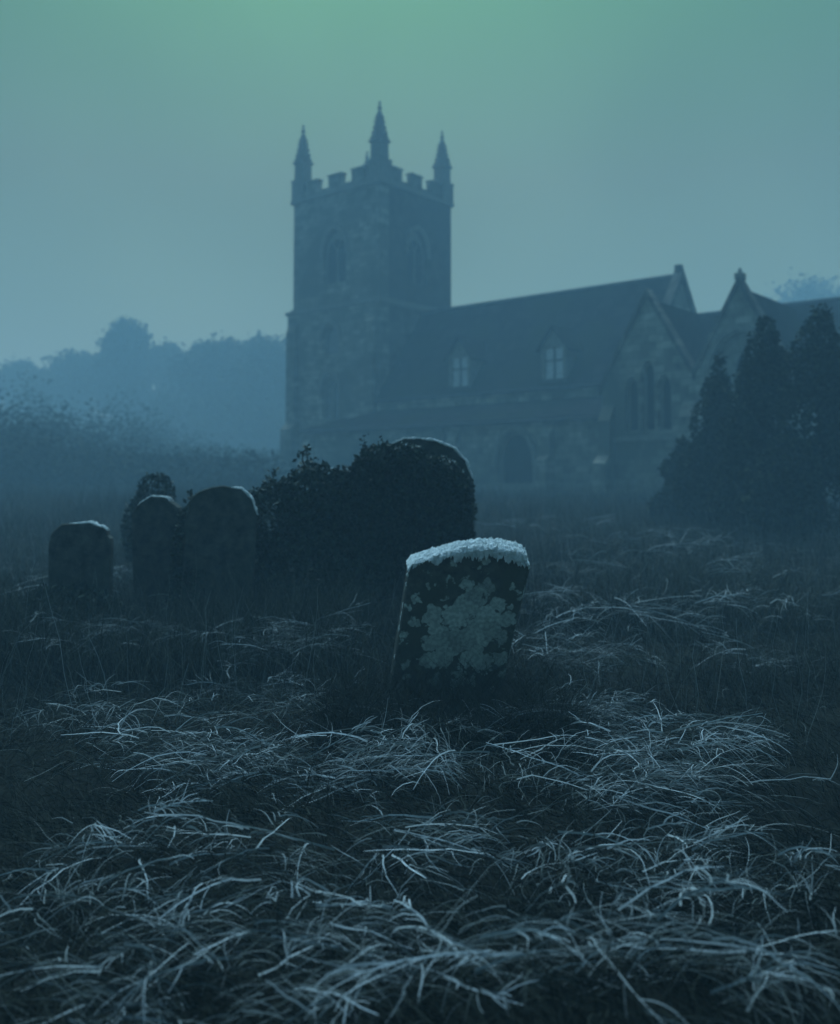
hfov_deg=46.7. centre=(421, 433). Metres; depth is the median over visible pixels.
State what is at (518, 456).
aisle window
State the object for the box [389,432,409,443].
aisle window
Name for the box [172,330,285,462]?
tree
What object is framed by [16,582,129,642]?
weed clump
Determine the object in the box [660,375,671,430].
lancet window
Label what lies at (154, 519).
headstone
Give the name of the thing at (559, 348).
dormer window
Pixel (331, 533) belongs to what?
bush
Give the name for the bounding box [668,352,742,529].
bush
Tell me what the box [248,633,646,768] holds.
grass
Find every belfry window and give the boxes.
[320,224,348,283]
[405,225,430,284]
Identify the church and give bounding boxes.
[280,100,839,498]
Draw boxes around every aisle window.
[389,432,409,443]
[492,423,536,482]
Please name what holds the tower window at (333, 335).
in the church
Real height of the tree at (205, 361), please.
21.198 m
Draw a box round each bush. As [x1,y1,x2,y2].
[248,444,394,619]
[646,433,701,524]
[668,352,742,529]
[702,314,832,538]
[735,303,839,544]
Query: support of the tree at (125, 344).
on the ground at (436, 853)
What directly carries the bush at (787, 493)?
on the ground at (436, 853)
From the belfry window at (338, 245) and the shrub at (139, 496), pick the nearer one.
the shrub at (139, 496)
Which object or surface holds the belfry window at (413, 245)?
in the church
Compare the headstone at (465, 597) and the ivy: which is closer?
the headstone at (465, 597)
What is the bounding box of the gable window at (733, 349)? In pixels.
[703,322,768,448]
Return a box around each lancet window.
[628,378,638,431]
[644,362,654,431]
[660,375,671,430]
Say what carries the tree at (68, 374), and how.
on the ground at (436, 853)
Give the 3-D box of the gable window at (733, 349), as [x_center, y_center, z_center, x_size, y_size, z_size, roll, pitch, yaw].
[10.958,-1.583,33.280,2.560,4.428,0.443,-2,-4,40]
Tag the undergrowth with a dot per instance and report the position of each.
(43, 452)
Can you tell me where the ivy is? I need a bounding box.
[346,433,477,622]
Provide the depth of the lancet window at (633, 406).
36.41 m
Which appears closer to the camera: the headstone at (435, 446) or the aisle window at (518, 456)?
the headstone at (435, 446)
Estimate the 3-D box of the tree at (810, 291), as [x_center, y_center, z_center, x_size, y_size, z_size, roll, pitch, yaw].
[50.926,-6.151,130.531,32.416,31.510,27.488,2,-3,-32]
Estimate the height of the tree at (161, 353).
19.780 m
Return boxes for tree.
[0,352,43,431]
[4,347,113,445]
[84,315,163,439]
[121,337,194,430]
[144,330,284,455]
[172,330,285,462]
[763,267,839,302]
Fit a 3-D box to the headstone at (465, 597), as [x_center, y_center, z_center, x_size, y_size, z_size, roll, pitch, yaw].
[0.204,1.409,6.402,0.932,1.500,0.223,2,10,-4]
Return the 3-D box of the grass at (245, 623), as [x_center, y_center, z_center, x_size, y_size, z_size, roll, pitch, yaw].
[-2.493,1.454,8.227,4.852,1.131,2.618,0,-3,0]
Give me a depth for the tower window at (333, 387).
53.44 m
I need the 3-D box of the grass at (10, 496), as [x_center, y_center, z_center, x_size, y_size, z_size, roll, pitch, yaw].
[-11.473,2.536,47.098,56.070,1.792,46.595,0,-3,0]
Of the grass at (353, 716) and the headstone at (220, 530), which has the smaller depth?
the grass at (353, 716)
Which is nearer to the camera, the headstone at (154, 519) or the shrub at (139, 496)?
the headstone at (154, 519)
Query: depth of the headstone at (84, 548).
8.96 m
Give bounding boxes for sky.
[0,0,839,434]
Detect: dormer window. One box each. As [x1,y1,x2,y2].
[443,336,486,389]
[535,324,582,382]
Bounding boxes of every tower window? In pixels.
[317,368,341,419]
[318,319,341,354]
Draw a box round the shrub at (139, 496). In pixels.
[120,472,177,562]
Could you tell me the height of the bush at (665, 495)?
2.592 m
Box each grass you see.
[0,471,839,522]
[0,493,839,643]
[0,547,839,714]
[0,550,398,691]
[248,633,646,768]
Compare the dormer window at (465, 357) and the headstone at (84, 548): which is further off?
the dormer window at (465, 357)
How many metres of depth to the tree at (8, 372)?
126.90 m
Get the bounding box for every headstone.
[48,520,113,638]
[131,495,183,627]
[180,485,257,624]
[365,437,474,616]
[389,537,530,707]
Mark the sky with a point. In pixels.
(148, 148)
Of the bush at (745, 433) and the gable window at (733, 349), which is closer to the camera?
the bush at (745, 433)
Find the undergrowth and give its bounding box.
[0,370,303,493]
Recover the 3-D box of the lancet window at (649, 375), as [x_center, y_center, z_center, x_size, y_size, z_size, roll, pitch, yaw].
[8.495,-1.371,35.935,0.516,2.576,0.130,-2,-4,40]
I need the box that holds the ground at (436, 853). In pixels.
[0,493,839,1023]

